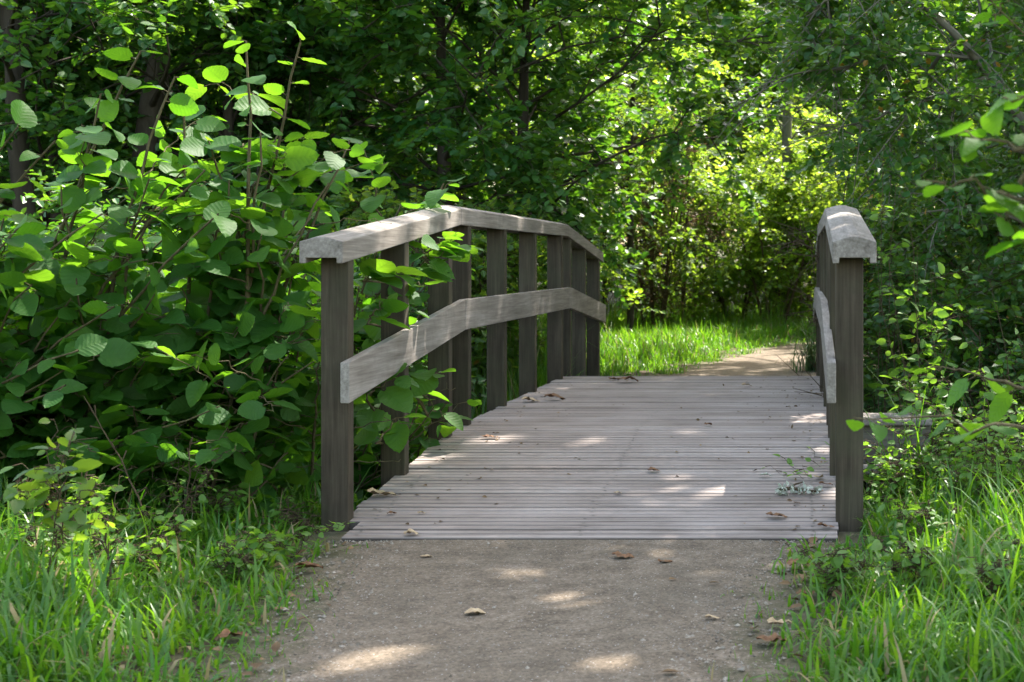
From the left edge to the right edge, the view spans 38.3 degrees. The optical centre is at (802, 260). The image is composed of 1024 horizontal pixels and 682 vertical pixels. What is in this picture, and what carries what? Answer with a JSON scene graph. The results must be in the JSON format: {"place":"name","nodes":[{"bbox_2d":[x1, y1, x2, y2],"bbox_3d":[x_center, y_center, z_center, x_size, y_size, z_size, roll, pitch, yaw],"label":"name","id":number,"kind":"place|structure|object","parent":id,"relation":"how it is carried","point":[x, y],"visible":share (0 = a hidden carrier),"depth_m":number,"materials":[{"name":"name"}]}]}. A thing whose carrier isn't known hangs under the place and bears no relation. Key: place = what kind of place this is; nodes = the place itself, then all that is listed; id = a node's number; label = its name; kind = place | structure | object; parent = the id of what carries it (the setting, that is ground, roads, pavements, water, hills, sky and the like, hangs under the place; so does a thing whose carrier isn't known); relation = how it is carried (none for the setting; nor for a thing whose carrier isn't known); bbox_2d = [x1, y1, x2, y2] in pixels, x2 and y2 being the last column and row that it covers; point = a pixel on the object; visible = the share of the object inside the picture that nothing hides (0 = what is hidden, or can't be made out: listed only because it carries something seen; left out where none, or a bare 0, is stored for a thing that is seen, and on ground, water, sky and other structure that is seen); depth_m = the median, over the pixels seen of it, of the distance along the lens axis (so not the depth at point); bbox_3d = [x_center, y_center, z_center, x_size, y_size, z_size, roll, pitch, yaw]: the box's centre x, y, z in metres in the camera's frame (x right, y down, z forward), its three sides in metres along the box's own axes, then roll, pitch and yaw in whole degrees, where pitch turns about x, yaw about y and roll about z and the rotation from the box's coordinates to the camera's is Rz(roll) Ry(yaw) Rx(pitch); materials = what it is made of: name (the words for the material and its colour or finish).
{"place":"outdoors","nodes":[
{"label":"outdoors","id":0,"kind":"place"},
{"bbox_2d":[0,448,377,681],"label":"grass","id":1,"kind":"structure","parent":0,"point":[73,606],"depth_m":3.84,"materials":[{"name":"plant"}]},
{"bbox_2d":[195,522,284,584],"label":"verge weed","id":2,"kind":"object","parent":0,"point":[244,564],"visible":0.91,"depth_m":4.42,"materials":[{"name":"green plant"}]},
{"bbox_2d":[217,521,355,567],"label":"verge weed","id":3,"kind":"object","parent":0,"point":[269,545],"visible":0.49,"depth_m":4.76,"materials":[{"name":"green plant"}]},
{"bbox_2d":[72,531,915,681],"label":"path","id":4,"kind":"structure","parent":0,"point":[482,659],"depth_m":4.02,"materials":[{"name":"soil"}]},
{"bbox_2d":[123,533,885,681],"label":"leaf litter","id":5,"kind":"object","parent":4,"relation":"on","point":[275,646],"visible":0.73,"depth_m":4.09,"materials":[{"name":"plant"}]},
{"bbox_2d":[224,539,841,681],"bbox_3d":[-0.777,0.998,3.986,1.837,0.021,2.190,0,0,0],"label":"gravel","id":6,"kind":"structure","parent":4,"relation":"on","point":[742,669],"depth_m":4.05,"materials":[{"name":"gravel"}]},
{"bbox_2d":[16,244,1023,681],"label":"ground","id":7,"kind":"structure","parent":0,"point":[610,296],"depth_m":13.29,"materials":[{"name":"soil"}]},
{"bbox_2d":[1,509,116,577],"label":"verge weed","id":8,"kind":"object","parent":7,"relation":"on","point":[66,550],"visible":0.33,"depth_m":4.22,"materials":[{"name":"green plant"}]},
{"bbox_2d":[0,417,123,581],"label":"weed","id":9,"kind":"object","parent":7,"relation":"on","point":[40,485],"visible":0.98,"depth_m":3.89,"materials":[{"name":"green plant"}]},
{"bbox_2d":[0,0,126,222],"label":"bare tree","id":10,"kind":"object","parent":7,"relation":"on","point":[17,166],"visible":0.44,"depth_m":11.54,"materials":[{"name":"brown plant"}]},
{"bbox_2d":[0,100,137,506],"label":"hazel bush","id":11,"kind":"object","parent":7,"relation":"on","point":[34,376],"visible":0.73,"depth_m":5.04,"materials":[{"name":"green plant"}]},
{"bbox_2d":[1,159,173,293],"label":"undergrowth bush","id":12,"kind":"object","parent":7,"relation":"on","point":[53,203],"visible":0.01,"depth_m":8.47,"materials":[{"name":"green plant"}]},
{"bbox_2d":[0,0,179,242],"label":"alder tree","id":13,"kind":"object","parent":7,"relation":"on","point":[28,28],"visible":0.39,"depth_m":10.92,"materials":[{"name":"green plant"}]},
{"bbox_2d":[33,472,148,557],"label":"weed","id":14,"kind":"object","parent":7,"relation":"on","point":[95,502],"visible":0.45,"depth_m":4.59,"materials":[{"name":"green plant"}]},
{"bbox_2d":[0,0,185,252],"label":"bare tree","id":15,"kind":"object","parent":7,"relation":"on","point":[46,73],"visible":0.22,"depth_m":12.03,"materials":[{"name":"brown plant"}]},
{"bbox_2d":[91,533,124,601],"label":"dry stalk","id":16,"kind":"object","parent":7,"relation":"on","point":[106,549],"visible":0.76,"depth_m":3.90,"materials":[{"name":"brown plant"}]},
{"bbox_2d":[83,396,148,527],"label":"dry stalk","id":17,"kind":"object","parent":7,"relation":"on","point":[111,442],"visible":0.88,"depth_m":4.89,"materials":[{"name":"brown plant"}]},
{"bbox_2d":[63,529,188,591],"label":"verge weed","id":18,"kind":"object","parent":7,"relation":"on","point":[145,549],"visible":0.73,"depth_m":4.30,"materials":[{"name":"green plant"}]},
{"bbox_2d":[23,0,233,293],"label":"bare tree","id":19,"kind":"object","parent":7,"relation":"on","point":[150,104],"visible":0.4,"depth_m":12.06,"materials":[{"name":"brown plant"}]},
{"bbox_2d":[0,47,297,511],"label":"hazel bush","id":20,"kind":"object","parent":7,"relation":"on","point":[128,399],"visible":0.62,"depth_m":5.30,"materials":[{"name":"green plant"}]},
{"bbox_2d":[102,504,201,560],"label":"verge weed","id":21,"kind":"object","parent":7,"relation":"on","point":[184,526],"visible":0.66,"depth_m":4.65,"materials":[{"name":"green plant"}]},
{"bbox_2d":[0,1,327,246],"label":"alder tree","id":22,"kind":"object","parent":7,"relation":"on","point":[106,81],"visible":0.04,"depth_m":14.53,"materials":[{"name":"green plant"}]},
{"bbox_2d":[59,0,317,186],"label":"bare tree","id":23,"kind":"object","parent":7,"relation":"on","point":[229,116],"visible":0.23,"depth_m":13.04,"materials":[{"name":"green plant"}]},
{"bbox_2d":[136,442,244,531],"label":"weed","id":24,"kind":"object","parent":7,"relation":"on","point":[205,476],"visible":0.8,"depth_m":5.03,"materials":[{"name":"green plant"}]},
{"bbox_2d":[0,0,418,292],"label":"alder tree","id":25,"kind":"object","parent":7,"relation":"on","point":[68,119],"visible":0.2,"depth_m":12.17,"materials":[{"name":"green plant"}]},
{"bbox_2d":[165,482,253,524],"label":"weed","id":26,"kind":"object","parent":7,"relation":"on","point":[228,499],"visible":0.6,"depth_m":5.27,"materials":[{"name":"green plant"}]},
{"bbox_2d":[130,199,331,489],"bbox_3d":[-3.228,0.792,7.361,1.908,2.248,1.557,0,0,0],"label":"hazel bush","id":27,"kind":"object","parent":7,"relation":"on","point":[299,225],"visible":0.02,"depth_m":6.85,"materials":[{"name":"green plant"}]},
{"bbox_2d":[94,21,427,521],"bbox_3d":[-2.229,0.076,5.728,1.261,2.018,1.492,0,0,-28],"label":"hazel bush","id":28,"kind":"object","parent":7,"relation":"on","point":[266,395],"visible":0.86,"depth_m":5.52,"materials":[{"name":"green plant"}]},
{"bbox_2d":[0,0,540,254],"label":"alder tree","id":29,"kind":"object","parent":7,"relation":"on","point":[70,103],"visible":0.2,"depth_m":12.41,"materials":[{"name":"green plant"}]},
{"bbox_2d":[251,495,319,531],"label":"weed","id":30,"kind":"object","parent":7,"relation":"on","point":[291,499],"visible":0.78,"depth_m":5.28,"materials":[{"name":"green plant"}]},
{"bbox_2d":[111,0,474,261],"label":"bare tree","id":31,"kind":"object","parent":7,"relation":"on","point":[280,82],"visible":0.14,"depth_m":13.58,"materials":[{"name":"green plant"}]},
{"bbox_2d":[142,230,486,489],"bbox_3d":[-3.261,0.873,9.181,2.449,2.331,2.336,0,0,0],"label":"undergrowth bush","id":32,"kind":"object","parent":7,"relation":"on","point":[358,273],"visible":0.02,"depth_m":9.26,"materials":[{"name":"green plant"}]},
{"bbox_2d":[285,146,474,303],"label":"undergrowth bush","id":33,"kind":"object","parent":7,"relation":"on","point":[461,193],"visible":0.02,"depth_m":13.53,"materials":[{"name":"green plant"}]},
{"bbox_2d":[285,183,488,505],"bbox_3d":[-2.162,0.669,6.804,1.236,2.095,1.430,0,0,0],"label":"hazel bush","id":34,"kind":"object","parent":7,"relation":"on","point":[371,451],"visible":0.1,"depth_m":6.64,"materials":[{"name":"green plant"}]},
{"bbox_2d":[342,137,483,396],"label":"hazel shoot","id":35,"kind":"object","parent":34,"relation":"attached to","point":[374,313],"visible":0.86,"depth_m":6.35,"materials":[{"name":"green plant"}]},
{"bbox_2d":[354,362,481,486],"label":"hazel shoot","id":36,"kind":"object","parent":34,"relation":"attached to","point":[399,395],"visible":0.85,"depth_m":5.89,"materials":[{"name":"green plant"}]},
{"bbox_2d":[132,0,660,241],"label":"alder tree","id":37,"kind":"object","parent":7,"relation":"on","point":[587,75],"visible":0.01,"depth_m":14.73,"materials":[{"name":"green plant"}]},
{"bbox_2d":[292,177,546,411],"bbox_3d":[-2.902,0.278,11.486,2.134,1.948,2.087,0,0,0],"label":"undergrowth bush","id":38,"kind":"object","parent":7,"relation":"on","point":[479,273],"visible":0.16,"depth_m":11.16,"materials":[{"name":"green plant"}]},
{"bbox_2d":[142,0,758,350],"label":"alder tree","id":39,"kind":"object","parent":7,"relation":"on","point":[442,122],"visible":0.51,"depth_m":12.54,"materials":[{"name":"green plant"}]},
{"bbox_2d":[316,0,653,308],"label":"oak tree","id":40,"kind":"object","parent":7,"relation":"on","point":[612,129],"visible":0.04,"depth_m":17.07,"materials":[{"name":"green plant"}]},
{"bbox_2d":[193,0,895,332],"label":"alder tree","id":41,"kind":"object","parent":7,"relation":"on","point":[519,110],"visible":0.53,"depth_m":13.08,"materials":[{"name":"green plant"}]},
{"bbox_2d":[418,0,698,292],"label":"woodland tree","id":42,"kind":"object","parent":7,"relation":"on","point":[653,79],"depth_m":23.92,"materials":[{"name":"green plant"}]},
{"bbox_2d":[299,205,875,541],"bbox_3d":[-0.782,0.738,8.589,2.108,2.024,7.019,0,0,0],"label":"footbridge","id":43,"kind":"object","parent":7,"relation":"on","point":[533,489],"visible":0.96,"depth_m":6.12,"materials":[{"name":"grey wood"}]},
{"bbox_2d":[399,376,825,529],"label":"leaf litter","id":44,"kind":"object","parent":43,"relation":"on","point":[485,496],"visible":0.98,"depth_m":6.70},
{"bbox_2d":[763,446,825,478],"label":"creeping plant","id":45,"kind":"object","parent":43,"relation":"on","point":[807,459],"visible":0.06,"depth_m":6.01,"materials":[{"name":"green plant"}]},
{"bbox_2d":[775,480,822,495],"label":"lichen twig","id":46,"kind":"object","parent":43,"relation":"on","point":[780,490],"visible":1,"depth_m":5.69,"materials":[{"name":"grey plant"}]},
{"bbox_2d":[432,0,744,325],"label":"oak tree","id":47,"kind":"object","parent":7,"relation":"on","point":[651,99],"visible":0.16,"depth_m":18.63,"materials":[{"name":"green plant"}]},
{"bbox_2d":[156,249,1023,507],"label":"grass","id":48,"kind":"structure","parent":7,"relation":"on","point":[512,380],"depth_m":10.83,"materials":[{"name":"plant"}]},
{"bbox_2d":[588,5,677,328],"bbox_3d":[-2.349,-1.595,18.853,1.506,5.572,2.230,0,0,0],"label":"slim tree","id":49,"kind":"object","parent":7,"relation":"on","point":[632,102],"visible":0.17,"depth_m":18.54,"materials":[{"name":"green plant"}]},
{"bbox_2d":[568,13,700,323],"bbox_3d":[-2.495,-1.326,19.487,2.172,5.014,1.965,0,0,21],"label":"slim tree","id":50,"kind":"object","parent":7,"relation":"on","point":[622,125],"visible":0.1,"depth_m":19.54,"materials":[{"name":"green plant"}]},
{"bbox_2d":[512,0,769,289],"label":"woodland tree","id":51,"kind":"object","parent":7,"relation":"on","point":[676,109],"visible":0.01,"depth_m":30.75,"materials":[{"name":"green plant"}]},
{"bbox_2d":[559,90,743,326],"bbox_3d":[-2.095,-0.579,19.357,2.394,3.441,2.685,0,0,-17],"label":"twiggy shrub","id":52,"kind":"object","parent":7,"relation":"on","point":[652,287],"visible":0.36,"depth_m":19.18,"materials":[{"name":"green plant"}]},
{"bbox_2d":[598,28,714,312],"bbox_3d":[-2.265,-1.435,21.603,1.696,5.134,1.809,0,0,28],"label":"slim tree","id":53,"kind":"object","parent":7,"relation":"on","point":[655,228],"visible":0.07,"depth_m":21.51,"materials":[{"name":"green plant"}]},
{"bbox_2d":[596,157,717,309],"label":"leafy bush","id":54,"kind":"object","parent":7,"relation":"on","point":[661,225],"visible":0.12,"depth_m":22.08,"materials":[{"name":"green plant"}]},
{"bbox_2d":[538,0,809,304],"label":"oak tree","id":55,"kind":"object","parent":7,"relation":"on","point":[704,112],"visible":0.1,"depth_m":25.43,"materials":[{"name":"green plant"}]},
{"bbox_2d":[664,25,747,318],"bbox_3d":[-1.508,-1.105,20.640,1.550,4.437,2.322,0,0,0],"label":"slim tree","id":56,"kind":"object","parent":7,"relation":"on","point":[716,67],"visible":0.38,"depth_m":20.60,"materials":[{"name":"green plant"}]},
{"bbox_2d":[641,145,809,322],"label":"leafy bush","id":57,"kind":"object","parent":7,"relation":"on","point":[721,300],"visible":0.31,"depth_m":20.27,"materials":[{"name":"green plant"}]},
{"bbox_2d":[509,285,1023,376],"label":"grass","id":58,"kind":"structure","parent":7,"relation":"on","point":[683,339],"depth_m":16.58,"materials":[{"name":"plant"}]},
{"bbox_2d":[695,154,848,323],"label":"leafy bush","id":59,"kind":"object","parent":7,"relation":"on","point":[751,268],"visible":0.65,"depth_m":19.59,"materials":[{"name":"green plant"}]},
{"bbox_2d":[614,0,945,301],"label":"woodland tree","id":60,"kind":"object","parent":7,"relation":"on","point":[752,10],"visible":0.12,"depth_m":26.08,"materials":[{"name":"green plant"}]},
{"bbox_2d":[706,128,868,321],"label":"leafy bush","id":61,"kind":"object","parent":7,"relation":"on","point":[763,146],"visible":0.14,"depth_m":20.91,"materials":[{"name":"green plant"}]},
{"bbox_2d":[740,11,842,320],"bbox_3d":[-0.035,-1.429,20.187,1.325,5.263,1.695,0,0,-21],"label":"slim tree","id":62,"kind":"object","parent":7,"relation":"on","point":[786,129],"visible":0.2,"depth_m":20.38,"materials":[{"name":"green plant"}]},
{"bbox_2d":[777,311,815,372],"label":"sedge clump","id":63,"kind":"object","parent":7,"relation":"on","point":[808,366],"visible":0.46,"depth_m":12.85,"materials":[{"name":"plant"}]},
{"bbox_2d":[733,104,878,307],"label":"leafy bush","id":64,"kind":"object","parent":7,"relation":"on","point":[774,139],"visible":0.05,"depth_m":22.13,"materials":[{"name":"green plant"}]},
{"bbox_2d":[786,542,885,594],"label":"verge weed","id":65,"kind":"object","parent":7,"relation":"on","point":[833,559],"visible":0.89,"depth_m":4.28,"materials":[{"name":"green plant"}]},
{"bbox_2d":[694,0,1016,256],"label":"woodland tree","id":66,"kind":"object","parent":7,"relation":"on","point":[855,89],"visible":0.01,"depth_m":30.52,"materials":[{"name":"green plant"}]},
{"bbox_2d":[775,87,941,331],"bbox_3d":[1.048,-0.523,19.402,2.835,3.721,3.340,0,0,14],"label":"leafy bush","id":67,"kind":"object","parent":7,"relation":"on","point":[818,211],"visible":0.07,"depth_m":18.99,"materials":[{"name":"green plant"}]},
{"bbox_2d":[702,0,1023,397],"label":"blackthorn tree","id":68,"kind":"object","parent":7,"relation":"on","point":[809,65],"visible":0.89,"depth_m":9.06,"materials":[{"name":"green plant"}]},
{"bbox_2d":[863,473,915,508],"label":"leafy weed","id":69,"kind":"object","parent":7,"relation":"on","point":[887,482],"visible":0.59,"depth_m":5.72,"materials":[{"name":"green plant"}]},
{"bbox_2d":[863,421,919,489],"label":"leafy weed","id":70,"kind":"object","parent":7,"relation":"on","point":[872,466],"visible":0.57,"depth_m":5.89,"materials":[{"name":"green plant"}]},
{"bbox_2d":[760,163,1023,442],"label":"undergrowth bush","id":71,"kind":"object","parent":7,"relation":"on","point":[990,238],"visible":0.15,"depth_m":10.36,"materials":[{"name":"green plant"}]},
{"bbox_2d":[863,144,923,477],"bbox_3d":[0.514,0.599,8.304,0.451,2.587,0.531,0,0,-28],"label":"leafy sapling","id":72,"kind":"object","parent":7,"relation":"on","point":[884,258],"visible":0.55,"depth_m":8.31,"materials":[{"name":"green plant"}]},
{"bbox_2d":[766,0,1023,268],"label":"alder tree","id":73,"kind":"object","parent":7,"relation":"on","point":[928,38],"visible":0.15,"depth_m":12.09,"materials":[{"name":"green plant"}]},
{"bbox_2d":[870,439,934,499],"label":"leafy weed","id":74,"kind":"object","parent":7,"relation":"on","point":[887,465],"visible":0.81,"depth_m":5.75,"materials":[{"name":"green plant"}]},
{"bbox_2d":[866,529,946,593],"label":"verge weed","id":75,"kind":"object","parent":7,"relation":"on","point":[909,561],"visible":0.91,"depth_m":4.18,"materials":[{"name":"green plant"}]},
{"bbox_2d":[794,232,1023,490],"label":"undergrowth bush","id":76,"kind":"object","parent":7,"relation":"on","point":[985,317],"visible":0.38,"depth_m":8.63,"materials":[{"name":"green plant"}]},
{"bbox_2d":[812,89,1013,334],"bbox_3d":[1.657,-0.335,17.056,2.577,3.383,3.036,0,0,-26],"label":"leafy bush","id":77,"kind":"object","parent":7,"relation":"on","point":[838,197],"visible":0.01,"depth_m":17.30,"materials":[{"name":"green plant"}]},
{"bbox_2d":[863,413,964,491],"bbox_3d":[0.545,1.166,6.550,0.570,0.868,0.600,0,0,0],"label":"timber bank edging","id":78,"kind":"object","parent":7,"relation":"on","point":[889,435],"visible":0.23,"depth_m":6.58,"materials":[{"name":"grey wood"}]},
{"bbox_2d":[882,426,959,496],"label":"leafy weed","id":79,"kind":"object","parent":7,"relation":"on","point":[934,447],"visible":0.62,"depth_m":6.00,"materials":[{"name":"green plant"}]},
{"bbox_2d":[876,492,971,544],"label":"verge weed","id":80,"kind":"object","parent":7,"relation":"on","point":[918,515],"visible":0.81,"depth_m":4.87,"materials":[{"name":"green plant"}]},
{"bbox_2d":[866,215,981,496],"bbox_3d":[0.585,0.733,6.867,0.565,1.914,0.457,0,0,0],"label":"leafy sapling","id":81,"kind":"object","parent":7,"relation":"on","point":[914,317],"visible":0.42,"depth_m":6.88,"materials":[{"name":"green plant"}]},
{"bbox_2d":[846,361,1023,444],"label":"hazel branch","id":82,"kind":"object","parent":7,"relation":"on","point":[1001,403],"visible":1,"depth_m":3.14,"materials":[{"name":"green plant"}]},
{"bbox_2d":[848,132,1023,361],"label":"undergrowth bush","id":83,"kind":"object","parent":7,"relation":"on","point":[962,247],"visible":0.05,"depth_m":12.57,"materials":[{"name":"green plant"}]},
{"bbox_2d":[851,0,1022,293],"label":"oak tree","id":84,"kind":"object","parent":7,"relation":"on","point":[967,100],"visible":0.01,"depth_m":18.52,"materials":[{"name":"green plant"}]},
{"bbox_2d":[852,2,1023,259],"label":"woodland tree","id":85,"kind":"object","parent":7,"relation":"on","point":[944,65],"depth_m":28.13,"materials":[{"name":"green plant"}]},
{"bbox_2d":[896,422,980,479],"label":"leafy weed","id":86,"kind":"object","parent":7,"relation":"on","point":[943,442],"visible":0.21,"depth_m":6.06,"materials":[{"name":"green plant"}]},
{"bbox_2d":[921,447,965,493],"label":"leafy weed","id":87,"kind":"object","parent":7,"relation":"on","point":[929,458],"visible":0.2,"depth_m":5.84,"materials":[{"name":"green plant"}]},
{"bbox_2d":[873,338,1023,475],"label":"undergrowth bush","id":88,"kind":"object","parent":7,"relation":"on","point":[1000,361],"visible":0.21,"depth_m":7.17,"materials":[{"name":"green plant"}]},
{"bbox_2d":[881,341,1023,477],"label":"leafy sapling","id":89,"kind":"object","parent":7,"relation":"on","point":[941,392],"visible":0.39,"depth_m":5.95,"materials":[{"name":"green plant"}]},
{"bbox_2d":[926,457,1012,507],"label":"leafy weed","id":90,"kind":"object","parent":7,"relation":"on","point":[946,478],"visible":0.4,"depth_m":5.44,"materials":[{"name":"green plant"}]},
{"bbox_2d":[916,91,1023,269],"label":"hazel branch","id":91,"kind":"object","parent":7,"relation":"on","point":[991,119],"visible":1,"depth_m":2.45,"materials":[{"name":"green plant"}]},
{"bbox_2d":[923,70,1023,305],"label":"undergrowth bush","id":92,"kind":"object","parent":7,"relation":"on","point":[1011,132],"visible":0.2,"depth_m":11.10,"materials":[{"name":"green plant"}]},
{"bbox_2d":[951,414,1012,507],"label":"leafy weed","id":93,"kind":"object","parent":7,"relation":"on","point":[989,439],"visible":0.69,"depth_m":5.36,"materials":[{"name":"green plant"}]},
{"bbox_2d":[946,394,1023,478],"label":"leafy weed","id":94,"kind":"object","parent":7,"relation":"on","point":[1019,415],"visible":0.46,"depth_m":5.63,"materials":[{"name":"green plant"}]},
{"bbox_2d":[956,535,1023,609],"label":"verge weed","id":95,"kind":"object","parent":7,"relation":"on","point":[988,574],"visible":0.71,"depth_m":3.87,"materials":[{"name":"green plant"}]},
{"bbox_2d":[972,0,1023,38],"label":"hazel branch","id":96,"kind":"object","parent":7,"relation":"on","point":[1000,19],"visible":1,"depth_m":3.30,"materials":[{"name":"green plant"}]},
{"bbox_2d":[973,280,1023,451],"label":"leafy sapling","id":97,"kind":"object","parent":7,"relation":"on","point":[1009,388],"visible":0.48,"depth_m":6.52,"materials":[{"name":"green plant"}]},
{"bbox_2d":[986,305,1023,469],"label":"undergrowth bush","id":98,"kind":"object","parent":7,"relation":"on","point":[1017,310],"visible":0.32,"depth_m":8.05,"materials":[{"name":"green plant"}]},
{"bbox_2d":[988,419,1023,475],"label":"leafy weed","id":99,"kind":"object","parent":7,"relation":"on","point":[1020,438],"visible":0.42,"depth_m":5.58,"materials":[{"name":"green plant"}]},
{"bbox_2d":[992,452,1023,511],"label":"leafy weed","id":100,"kind":"object","parent":7,"relation":"on","point":[1017,475],"visible":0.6,"depth_m":5.34,"materials":[{"name":"green plant"}]},
{"bbox_2d":[620,339,898,377],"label":"path","id":101,"kind":"structure","parent":0,"point":[765,362],"depth_m":13.53,"materials":[{"name":"soil"}]},
{"bbox_2d":[703,434,1023,681],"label":"grass","id":102,"kind":"structure","parent":0,"point":[909,640],"depth_m":3.80,"materials":[{"name":"plant"}]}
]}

